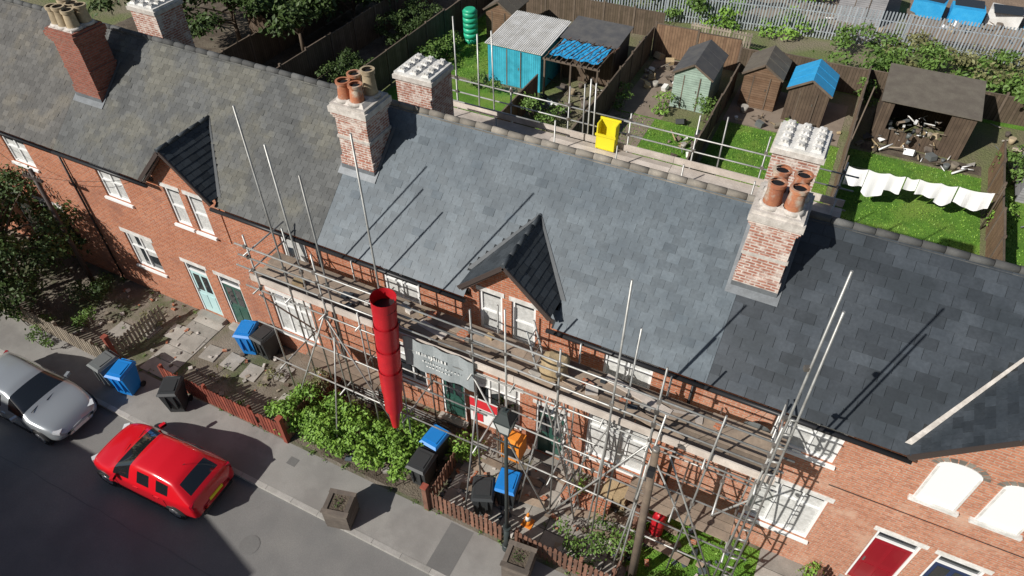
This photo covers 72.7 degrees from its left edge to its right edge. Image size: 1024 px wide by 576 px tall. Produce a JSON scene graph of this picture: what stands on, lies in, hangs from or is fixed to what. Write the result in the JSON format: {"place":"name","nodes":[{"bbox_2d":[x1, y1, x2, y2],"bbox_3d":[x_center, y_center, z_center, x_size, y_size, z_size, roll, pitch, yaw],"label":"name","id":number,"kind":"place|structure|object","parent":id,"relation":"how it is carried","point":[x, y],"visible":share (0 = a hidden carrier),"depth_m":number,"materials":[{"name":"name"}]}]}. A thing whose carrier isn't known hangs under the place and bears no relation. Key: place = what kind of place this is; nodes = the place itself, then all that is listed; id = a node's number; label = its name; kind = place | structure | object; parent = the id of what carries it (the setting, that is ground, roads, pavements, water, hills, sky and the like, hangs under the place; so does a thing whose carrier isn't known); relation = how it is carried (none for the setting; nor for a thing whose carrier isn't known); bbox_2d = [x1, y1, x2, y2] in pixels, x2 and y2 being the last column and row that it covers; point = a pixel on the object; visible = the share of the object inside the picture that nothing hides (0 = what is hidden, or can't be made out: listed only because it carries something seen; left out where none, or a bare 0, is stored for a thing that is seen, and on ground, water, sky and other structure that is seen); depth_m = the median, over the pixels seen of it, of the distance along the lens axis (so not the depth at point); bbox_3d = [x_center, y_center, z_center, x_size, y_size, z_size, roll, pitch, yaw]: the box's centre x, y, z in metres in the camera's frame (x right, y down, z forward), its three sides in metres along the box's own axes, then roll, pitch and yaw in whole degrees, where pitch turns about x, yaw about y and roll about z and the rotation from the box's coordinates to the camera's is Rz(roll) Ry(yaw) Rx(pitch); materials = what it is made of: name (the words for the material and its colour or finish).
{"place":"outdoors","nodes":[
{"label":"outdoors","id":0,"kind":"place"},
{"bbox_2d":[0,405,429,575],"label":"road","id":1,"kind":"structure","parent":0,"point":[47,529],"depth_m":19.12,"materials":[{"name":"asphalt"}]},
{"bbox_2d":[0,350,97,445],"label":"parked car","id":2,"kind":"object","parent":1,"relation":"on","point":[43,404],"visible":1,"depth_m":21.04,"materials":[{"name":"silver metal"}]},
{"bbox_2d":[91,422,233,519],"bbox_3d":[-10.047,4.955,19.776,4.055,1.625,2.062,17,47,17],"label":"parked car","id":3,"kind":"object","parent":1,"relation":"on","point":[179,477],"visible":1,"depth_m":19.21,"materials":[{"name":"red metal"}]},
{"bbox_2d":[0,456,472,575],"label":"road repairs and covers","id":4,"kind":"object","parent":1,"relation":"on","point":[449,550],"visible":0.92,"depth_m":18.73,"materials":[{"name":"asphalt"}]},
{"bbox_2d":[0,311,566,575],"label":"pavement","id":5,"kind":"structure","parent":0,"point":[407,527],"depth_m":20.53,"materials":[{"name":"concrete"}]},
{"bbox_2d":[0,301,102,356],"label":"picket fence","id":6,"kind":"object","parent":5,"relation":"on","point":[55,330],"visible":0.8,"depth_m":23.50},
{"bbox_2d":[104,358,145,395],"bbox_3d":[-12.236,2.865,22.073,0.620,1.114,0.820,11,45,11],"label":"wheelie bin","id":7,"kind":"object","parent":5,"relation":"on","point":[122,375],"visible":1,"depth_m":21.81,"materials":[{"name":"blue plastic"}]},
{"bbox_2d":[156,375,192,411],"bbox_3d":[-10.448,3.327,21.597,0.620,1.114,0.820,-2,44,-2],"label":"wheelie bin","id":8,"kind":"object","parent":5,"relation":"on","point":[172,395],"visible":1,"depth_m":21.31,"materials":[{"name":"plastic"}]},
{"bbox_2d":[320,488,359,530],"bbox_3d":[-4.664,6.025,18.966,0.760,0.917,0.720,8,45,9],"label":"wooden planter","id":9,"kind":"object","parent":5,"relation":"on","point":[339,509],"visible":1,"depth_m":18.77,"materials":[{"name":"wood"}]},
{"bbox_2d":[493,406,518,551],"bbox_3d":[-0.130,4.697,16.456,0.600,6.320,0.408,19,47,19],"label":"street lamp","id":10,"kind":"object","parent":5,"relation":"on","point":[504,420],"visible":0.89,"depth_m":15.11,"materials":[{"name":"metal"}]},
{"bbox_2d":[500,539,537,575],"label":"wooden planter","id":11,"kind":"object","parent":5,"relation":"on","point":[519,559],"visible":1,"depth_m":17.64,"materials":[{"name":"wood"}]},
{"bbox_2d":[115,0,457,83],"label":"garden soil","id":12,"kind":"structure","parent":0,"point":[376,47],"depth_m":41.36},
{"bbox_2d":[182,0,281,41],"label":"tree","id":13,"kind":"object","parent":12,"relation":"on","point":[200,26],"visible":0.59,"depth_m":36.77,"materials":[{"name":"green plant"}]},
{"bbox_2d":[232,0,342,50],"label":"tree","id":14,"kind":"object","parent":12,"relation":"on","point":[297,15],"visible":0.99,"depth_m":36.38,"materials":[{"name":"green plant"}]},
{"bbox_2d":[220,0,361,64],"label":"garden fence","id":15,"kind":"object","parent":12,"relation":"on","point":[258,48],"visible":0.41,"depth_m":38.56,"materials":[{"name":"brown wood"}]},
{"bbox_2d":[315,47,373,82],"bbox_3d":[-8.562,-11.530,36.664,3.054,1.476,3.194,19,47,19],"label":"shrub","id":16,"kind":"object","parent":12,"relation":"on","point":[342,62],"visible":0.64,"depth_m":36.34,"materials":[{"name":"green plant"}]},
{"bbox_2d":[276,0,432,78],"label":"garden fence","id":17,"kind":"object","parent":12,"relation":"on","point":[356,33],"visible":0.57,"depth_m":38.18,"materials":[{"name":"brown wood"}]},
{"bbox_2d":[373,0,442,44],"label":"shrub","id":18,"kind":"object","parent":12,"relation":"on","point":[395,20],"visible":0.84,"depth_m":39.95,"materials":[{"name":"green plant"}]},
{"bbox_2d":[0,229,826,575],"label":"front garden ground","id":19,"kind":"structure","parent":0,"point":[234,387],"depth_m":23.93,"materials":[{"name":"soil"}]},
{"bbox_2d":[0,156,91,319],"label":"tree","id":20,"kind":"object","parent":19,"relation":"on","point":[44,244],"visible":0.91,"depth_m":23.73,"materials":[{"name":"green plant"}]},
{"bbox_2d":[58,272,113,306],"bbox_3d":[-14.983,0.082,24.780,1.813,1.385,1.440,-2,44,-2],"label":"shrub","id":21,"kind":"object","parent":19,"relation":"on","point":[100,286],"visible":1,"depth_m":24.59,"materials":[{"name":"green plant"}]},
{"bbox_2d":[102,305,167,356],"bbox_3d":[-12.751,1.480,23.674,0.121,0.868,2.357,21,48,20],"label":"picket fence","id":22,"kind":"object","parent":19,"relation":"on","point":[151,318],"visible":0.91,"depth_m":23.67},
{"bbox_2d":[157,363,281,437],"bbox_3d":[-9.029,3.486,21.568,4.851,0.929,0.121,19,47,19],"label":"picket fence","id":23,"kind":"object","parent":19,"relation":"on","point":[203,393],"visible":0.91,"depth_m":21.42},
{"bbox_2d":[249,323,283,359],"bbox_3d":[-8.147,1.826,23.141,0.620,1.114,0.820,24,49,22],"label":"wheelie bin","id":24,"kind":"object","parent":19,"relation":"on","point":[263,338],"visible":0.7,"depth_m":22.84,"materials":[{"name":"plastic"}]},
{"bbox_2d":[269,367,476,501],"bbox_3d":[-4.384,4.307,21.383,6.000,0.001,2.800,19,47,19],"label":"planting bed","id":25,"kind":"object","parent":19,"relation":"on","point":[409,487],"visible":0.2,"depth_m":20.79,"materials":[{"name":"soil"}]},
{"bbox_2d":[263,381,429,485],"bbox_3d":[-4.927,4.034,20.628,5.386,1.453,2.201,19,47,19],"label":"hedge","id":26,"kind":"object","parent":25,"relation":"on","point":[369,437],"visible":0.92,"depth_m":20.17,"materials":[{"name":"green plant"}]},
{"bbox_2d":[405,446,438,485],"bbox_3d":[-2.517,5.131,19.742,0.620,1.114,0.820,19,47,19],"label":"wheelie bin","id":27,"kind":"object","parent":25,"relation":"on","point":[421,464],"visible":0.98,"depth_m":19.41,"materials":[{"name":"plastic"}]},
{"bbox_2d":[72,288,728,575],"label":"building debris","id":28,"kind":"object","parent":19,"relation":"on","point":[621,520],"visible":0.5,"depth_m":19.50,"materials":[{"name":"brick"}]},
{"bbox_2d":[108,316,806,575],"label":"paving slabs","id":29,"kind":"structure","parent":19,"relation":"on","point":[767,559],"depth_m":19.93,"materials":[{"name":"concrete"}]},
{"bbox_2d":[471,474,495,514],"bbox_3d":[-0.774,5.734,19.122,0.620,1.114,0.820,2,44,2],"label":"wheelie bin","id":30,"kind":"object","parent":29,"relation":"on","point":[482,495],"visible":0.98,"depth_m":18.75,"materials":[{"name":"plastic"}]},
{"bbox_2d":[494,467,522,508],"bbox_3d":[-0.101,5.577,19.284,0.620,1.114,0.820,13,46,13],"label":"wheelie bin","id":31,"kind":"object","parent":29,"relation":"on","point":[514,478],"visible":0.78,"depth_m":18.94,"materials":[{"name":"plastic"}]},
{"bbox_2d":[560,478,628,515],"bbox_3d":[2.354,5.737,19.526,1.762,0.512,0.920,19,47,19],"label":"brick and cement stack","id":32,"kind":"object","parent":29,"relation":"on","point":[617,492],"visible":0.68,"depth_m":19.30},
{"bbox_2d":[428,487,502,539],"bbox_3d":[-1.294,6.113,18.872,2.345,0.922,0.121,19,47,19],"label":"picket fence","id":33,"kind":"object","parent":19,"relation":"on","point":[488,525],"visible":0.98,"depth_m":18.79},
{"bbox_2d":[232,105,853,575],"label":"scaffolding","id":34,"kind":"object","parent":19,"relation":"on","point":[734,445],"visible":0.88,"depth_m":16.45,"materials":[{"name":"metal"}]},
{"bbox_2d":[369,288,402,427],"bbox_3d":[-3.009,1.993,17.427,0.861,5.259,0.623,19,47,19],"label":"rubble chute","id":35,"kind":"object","parent":34,"relation":"attached to","point":[383,302],"visible":1,"depth_m":16.59,"materials":[{"name":"red plastic"}]},
{"bbox_2d":[402,335,473,391],"bbox_3d":[-1.780,1.830,16.801,1.950,1.050,0.100,19,47,19],"label":"banner","id":36,"kind":"object","parent":34,"relation":"attached to","point":[442,367],"visible":1,"depth_m":16.79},
{"bbox_2d":[514,527,608,575],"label":"picket fence","id":37,"kind":"object","parent":19,"relation":"on","point":[518,537],"visible":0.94,"depth_m":17.95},
{"bbox_2d":[574,508,647,560],"bbox_3d":[2.411,6.637,18.097,1.638,1.308,1.673,-31,52,-28],"label":"shrub","id":38,"kind":"object","parent":19,"relation":"on","point":[603,545],"visible":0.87,"depth_m":17.97,"materials":[{"name":"green plant"}]},
{"bbox_2d":[386,79,515,117],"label":"garden lawn","id":39,"kind":"structure","parent":0,"point":[499,95],"depth_m":36.07,"materials":[{"name":"green plant"}]},
{"bbox_2d":[436,13,487,78],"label":"garden lawn","id":40,"kind":"structure","parent":0,"point":[470,54],"depth_m":39.23,"materials":[{"name":"green plant"}]},
{"bbox_2d":[483,0,528,37],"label":"garden shed","id":41,"kind":"structure","parent":40,"relation":"on","point":[499,13],"depth_m":39.65,"materials":[{"name":"brown wood"}]},
{"bbox_2d":[21,0,1023,256],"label":"back garden ground","id":42,"kind":"structure","parent":0,"point":[981,146],"depth_m":36.08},
{"bbox_2d":[347,0,490,90],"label":"garden fence","id":43,"kind":"object","parent":42,"relation":"on","point":[386,63],"visible":0.51,"depth_m":37.99,"materials":[{"name":"brown wood"}]},
{"bbox_2d":[485,12,570,92],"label":"garden shed","id":44,"kind":"structure","parent":42,"relation":"on","point":[514,67],"depth_m":36.05,"materials":[{"name":"teal wood"}]},
{"bbox_2d":[485,10,569,54],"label":"corrugated sheets","id":45,"kind":"object","parent":44,"relation":"on","point":[511,20],"visible":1,"depth_m":36.23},
{"bbox_2d":[491,0,665,36],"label":"garden fence","id":46,"kind":"object","parent":42,"relation":"on","point":[642,21],"visible":0.7,"depth_m":41.35,"materials":[{"name":"brown wood"}]},
{"bbox_2d":[543,37,619,101],"bbox_3d":[3.474,-10.927,35.306,3.195,2.440,2.500,19,47,19],"label":"pergola","id":47,"kind":"object","parent":42,"relation":"on","point":[577,50],"visible":0.96,"depth_m":34.55,"materials":[{"name":"plastic"}]},
{"bbox_2d":[560,16,633,86],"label":"garden shed","id":48,"kind":"structure","parent":42,"relation":"on","point":[591,31],"depth_m":36.28,"materials":[{"name":"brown wood"}]},
{"bbox_2d":[569,26,654,140],"bbox_3d":[4.958,-9.707,34.534,0.100,1.884,13.000,19,47,18],"label":"garden fence","id":49,"kind":"object","parent":42,"relation":"on","point":[632,65],"visible":0.73,"depth_m":34.92,"materials":[{"name":"brown wood"}]},
{"bbox_2d":[618,58,679,119],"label":"patio","id":50,"kind":"structure","parent":42,"relation":"on","point":[641,100],"depth_m":36.14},
{"bbox_2d":[452,16,858,217],"bbox_3d":[3.320,-2.884,22.258,13.000,9.100,1.450,19,47,19],"label":"scaffolding","id":51,"kind":"object","parent":42,"relation":"on","point":[626,156],"visible":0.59,"depth_m":21.20,"materials":[{"name":"metal"}]},
{"bbox_2d":[595,116,621,151],"bbox_3d":[2.916,-4.673,21.265,0.660,0.930,0.430,19,47,19],"label":"yellow hopper","id":52,"kind":"object","parent":51,"relation":"attached to","point":[607,133],"visible":0.98,"depth_m":21.20,"materials":[{"name":"plastic"}]},
{"bbox_2d":[651,21,742,70],"bbox_3d":[10.014,-13.174,38.017,4.704,1.969,0.100,17,47,17],"label":"garden fence","id":53,"kind":"object","parent":42,"relation":"on","point":[673,41],"visible":0.76,"depth_m":37.93,"materials":[{"name":"brown wood"}]},
{"bbox_2d":[669,39,728,113],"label":"garden shed","id":54,"kind":"structure","parent":42,"relation":"on","point":[697,70],"depth_m":34.29,"materials":[{"name":"green wood"}]},
{"bbox_2d":[682,63,740,168],"bbox_3d":[9.129,-7.413,32.326,0.100,1.693,11.000,19,47,19],"label":"garden fence","id":55,"kind":"object","parent":42,"relation":"on","point":[715,115],"visible":0.73,"depth_m":32.76,"materials":[{"name":"brown wood"}]},
{"bbox_2d":[437,17,1023,575],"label":"grass","id":56,"kind":"structure","parent":42,"relation":"on","point":[665,141],"depth_m":30.67,"materials":[{"name":"green plant"}]},
{"bbox_2d":[672,0,832,40],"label":"bramble bank","id":57,"kind":"structure","parent":42,"relation":"on","point":[786,30],"depth_m":41.07,"materials":[{"name":"green plant"}]},
{"bbox_2d":[737,45,791,111],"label":"garden shed","id":58,"kind":"structure","parent":42,"relation":"on","point":[765,71],"depth_m":34.39,"materials":[{"name":"brown wood"}]},
{"bbox_2d":[538,8,1023,227],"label":"garden clutter","id":59,"kind":"object","parent":42,"relation":"on","point":[929,156],"visible":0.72,"depth_m":34.42,"materials":[{"name":"grey wood"}]},
{"bbox_2d":[735,44,868,94],"bbox_3d":[15.076,-11.429,36.528,6.403,1.594,0.100,18,47,17],"label":"garden fence","id":60,"kind":"object","parent":42,"relation":"on","point":[849,77],"visible":0.52,"depth_m":36.02,"materials":[{"name":"brown wood"}]},
{"bbox_2d":[597,0,1023,66],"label":"palisade fence","id":61,"kind":"object","parent":42,"relation":"on","point":[903,35],"visible":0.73,"depth_m":39.68,"materials":[{"name":"metal"}]},
{"bbox_2d":[601,0,1023,103],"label":"hedgerow","id":62,"kind":"object","parent":42,"relation":"on","point":[886,59],"visible":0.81,"depth_m":36.70,"materials":[{"name":"green plant"}]},
{"bbox_2d":[868,63,986,159],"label":"garden shed","id":63,"kind":"structure","parent":42,"relation":"on","point":[952,104],"depth_m":31.85,"materials":[{"name":"wood"}]},
{"bbox_2d":[861,68,1023,126],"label":"garden fence","id":64,"kind":"object","parent":42,"relation":"on","point":[1004,108],"visible":0.34,"depth_m":33.88,"materials":[{"name":"brown wood"}]},
{"bbox_2d":[880,28,1023,87],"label":"scrub","id":65,"kind":"object","parent":42,"relation":"on","point":[963,59],"visible":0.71,"depth_m":36.65,"materials":[{"name":"green plant"}]},
{"bbox_2d":[984,140,1007,260],"bbox_3d":[18.460,-1.857,26.612,0.100,1.694,13.002,20,48,19],"label":"garden fence","id":66,"kind":"object","parent":42,"relation":"on","point":[995,237],"visible":0.46,"depth_m":27.65,"materials":[{"name":"brown wood"}]},
{"bbox_2d":[617,109,700,166],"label":"garden lawn","id":67,"kind":"structure","parent":0,"point":[673,126],"depth_m":33.13,"materials":[{"name":"green plant"}]},
{"bbox_2d":[625,511,759,575],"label":"front lawn","id":68,"kind":"structure","parent":0,"point":[751,560],"depth_m":18.46,"materials":[{"name":"green plant"}]},
{"bbox_2d":[627,446,660,575],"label":"telegraph pole","id":69,"kind":"object","parent":68,"relation":"on","point":[643,515],"visible":1,"depth_m":15.50,"materials":[{"name":"brown wood"}]},
{"bbox_2d":[696,120,837,203],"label":"garden lawn","id":70,"kind":"structure","parent":0,"point":[737,154],"depth_m":32.21,"materials":[{"name":"green plant"}]},
{"bbox_2d":[723,84,847,145],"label":"patio","id":71,"kind":"structure","parent":0,"point":[834,115],"depth_m":34.64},
{"bbox_2d":[780,59,839,127],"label":"garden shed","id":72,"kind":"structure","parent":71,"relation":"on","point":[811,86],"depth_m":33.35,"materials":[{"name":"brown wood"}]},
{"bbox_2d":[711,0,901,41],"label":"allotment path","id":73,"kind":"structure","parent":0,"point":[893,6],"depth_m":43.74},
{"bbox_2d":[835,0,888,27],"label":"garden shed","id":74,"kind":"structure","parent":73,"relation":"on","point":[878,5],"depth_m":41.66,"materials":[{"name":"wood"}]},
{"bbox_2d":[834,148,980,254],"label":"garden lawn","id":75,"kind":"structure","parent":0,"point":[922,223],"depth_m":29.25,"materials":[{"name":"green plant"}]},
{"bbox_2d":[834,87,1005,229],"bbox_3d":[16.893,-5.248,28.635,5.875,3.629,3.708,19,47,19],"label":"washing on line","id":76,"kind":"object","parent":75,"relation":"on","point":[876,184],"visible":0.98,"depth_m":28.00,"materials":[{"name":"white fabric"}]},
{"bbox_2d":[860,140,980,175],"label":"garden soil","id":77,"kind":"structure","parent":0,"point":[868,145],"depth_m":32.03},
{"bbox_2d":[905,0,1023,56],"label":"allotment soil","id":78,"kind":"structure","parent":0,"point":[1018,3],"depth_m":41.66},
{"bbox_2d":[910,0,1023,29],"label":"cold frames","id":79,"kind":"structure","parent":78,"relation":"on","point":[974,11],"depth_m":41.87,"materials":[{"name":"glass"}]},
{"bbox_2d":[1005,173,1023,265],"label":"garden lawn","id":80,"kind":"structure","parent":0,"point":[1016,239],"depth_m":28.07,"materials":[{"name":"green plant"}]},
{"label":"ground","id":81,"kind":"structure","parent":0,"visible":0},
{"bbox_2d":[0,131,129,279],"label":"walls","id":82,"kind":"structure","parent":81,"relation":"on","point":[62,189],"depth_m":24.41,"materials":[{"name":"brick"}]},
{"bbox_2d":[0,0,74,148],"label":"slate roof","id":83,"kind":"structure","parent":82,"relation":"on","point":[37,91],"depth_m":22.57,"materials":[{"name":"stone"}]},
{"bbox_2d":[0,131,79,251],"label":"windows and doors","id":84,"kind":"structure","parent":82,"relation":"attached to","point":[19,151],"depth_m":23.92,"materials":[{"name":"white plastic"}]},
{"bbox_2d":[64,153,350,357],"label":"walls","id":85,"kind":"structure","parent":81,"relation":"on","point":[147,216],"depth_m":22.60,"materials":[{"name":"brick"}]},
{"bbox_2d":[138,115,231,243],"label":"dormer roof and wall","id":86,"kind":"structure","parent":85,"relation":"attached to","point":[184,160],"depth_m":19.81,"materials":[{"name":"tile"}]},
{"bbox_2d":[159,182,218,240],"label":"dormer windows","id":87,"kind":"structure","parent":86,"relation":"in","point":[199,211],"depth_m":21.06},
{"bbox_2d":[51,150,343,353],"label":"gutters","id":88,"kind":"object","parent":85,"relation":"attached to","point":[222,213],"visible":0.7,"depth_m":19.71,"materials":[{"name":"black plastic"}]},
{"bbox_2d":[53,22,341,242],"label":"slate roof","id":89,"kind":"structure","parent":85,"relation":"on","point":[161,91],"depth_m":20.01,"materials":[{"name":"stone"}]},
{"bbox_2d":[43,0,120,108],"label":"chimney stack","id":90,"kind":"object","parent":89,"relation":"on","point":[74,31],"visible":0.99,"depth_m":20.69,"materials":[{"name":"red brick"}]},
{"bbox_2d":[126,0,194,46],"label":"chimney stack","id":91,"kind":"object","parent":89,"relation":"on","point":[165,19],"visible":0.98,"depth_m":22.54,"materials":[{"name":"brick"}]},
{"bbox_2d":[89,162,319,345],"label":"windows and doors","id":92,"kind":"structure","parent":85,"relation":"attached to","point":[144,250],"depth_m":23.12,"materials":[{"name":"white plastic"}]},
{"bbox_2d":[0,349,445,575],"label":"kerb","id":93,"kind":"structure","parent":81,"relation":"on","point":[319,515],"depth_m":19.50,"materials":[{"name":"concrete"}]},
{"bbox_2d":[324,247,705,489],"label":"walls","id":94,"kind":"structure","parent":81,"relation":"on","point":[679,390],"depth_m":18.95,"materials":[{"name":"brick"}]},
{"bbox_2d":[314,245,704,485],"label":"gutters","id":95,"kind":"object","parent":94,"relation":"attached to","point":[693,383],"visible":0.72,"depth_m":16.35,"materials":[{"name":"black plastic"}]},
{"bbox_2d":[457,213,565,350],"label":"dormer roof and wall","id":96,"kind":"structure","parent":94,"relation":"attached to","point":[521,265],"depth_m":16.44,"materials":[{"name":"tile"}]},
{"bbox_2d":[476,284,536,345],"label":"dormer windows","id":97,"kind":"structure","parent":96,"relation":"in","point":[523,315],"depth_m":17.29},
{"bbox_2d":[383,268,658,476],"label":"windows and doors","id":98,"kind":"structure","parent":94,"relation":"attached to","point":[629,445],"depth_m":19.31,"materials":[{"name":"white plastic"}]},
{"bbox_2d":[317,99,755,382],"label":"slate roof","id":99,"kind":"structure","parent":94,"relation":"on","point":[449,199],"depth_m":16.61,"materials":[{"name":"stone"}]},
{"bbox_2d":[327,65,395,183],"bbox_3d":[-3.870,-4.192,18.024,1.190,3.022,1.239,19,47,19],"label":"chimney stack","id":100,"kind":"object","parent":99,"relation":"on","point":[357,108],"visible":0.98,"depth_m":17.60,"materials":[{"name":"brick"}]},
{"bbox_2d":[392,53,453,115],"bbox_3d":[-2.483,-5.124,20.393,1.270,3.112,1.220,19,47,19],"label":"chimney stack","id":101,"kind":"object","parent":99,"relation":"on","point":[423,81],"visible":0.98,"depth_m":19.40,"materials":[{"name":"brick"}]},
{"bbox_2d":[673,366,1023,575],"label":"walls","id":102,"kind":"structure","parent":81,"relation":"on","point":[840,534],"depth_m":15.80,"materials":[{"name":"brick"}]},
{"bbox_2d":[704,385,911,464],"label":"gutters","id":103,"kind":"object","parent":102,"relation":"attached to","point":[868,446],"visible":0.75,"depth_m":14.44,"materials":[{"name":"black plastic"}]},
{"bbox_2d":[706,210,1023,454],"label":"slate roof","id":104,"kind":"structure","parent":102,"relation":"on","point":[928,333],"depth_m":14.38,"materials":[{"name":"stone"}]},
{"bbox_2d":[724,164,814,306],"bbox_3d":[5.483,-1.053,14.731,1.140,3.030,1.289,19,47,19],"label":"chimney stack","id":105,"kind":"object","parent":104,"relation":"on","point":[778,214],"visible":1,"depth_m":14.23,"materials":[{"name":"brick"}]},
{"bbox_2d":[764,119,832,191],"bbox_3d":[6.568,-2.136,16.890,1.170,3.712,1.220,19,47,19],"label":"chimney stack","id":106,"kind":"object","parent":104,"relation":"on","point":[795,146],"visible":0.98,"depth_m":15.54,"materials":[{"name":"brick"}]},
{"bbox_2d":[737,413,994,575],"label":"windows and doors","id":107,"kind":"structure","parent":102,"relation":"attached to","point":[793,508],"depth_m":16.52,"materials":[{"name":"white plastic"}]},
{"bbox_2d":[886,358,1023,542],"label":"dormer roof and wall","id":108,"kind":"structure","parent":102,"relation":"on","point":[984,431],"depth_m":13.44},
{"bbox_2d":[907,458,1023,541],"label":"dormer windows","id":109,"kind":"structure","parent":108,"relation":"in","point":[947,486],"depth_m":14.08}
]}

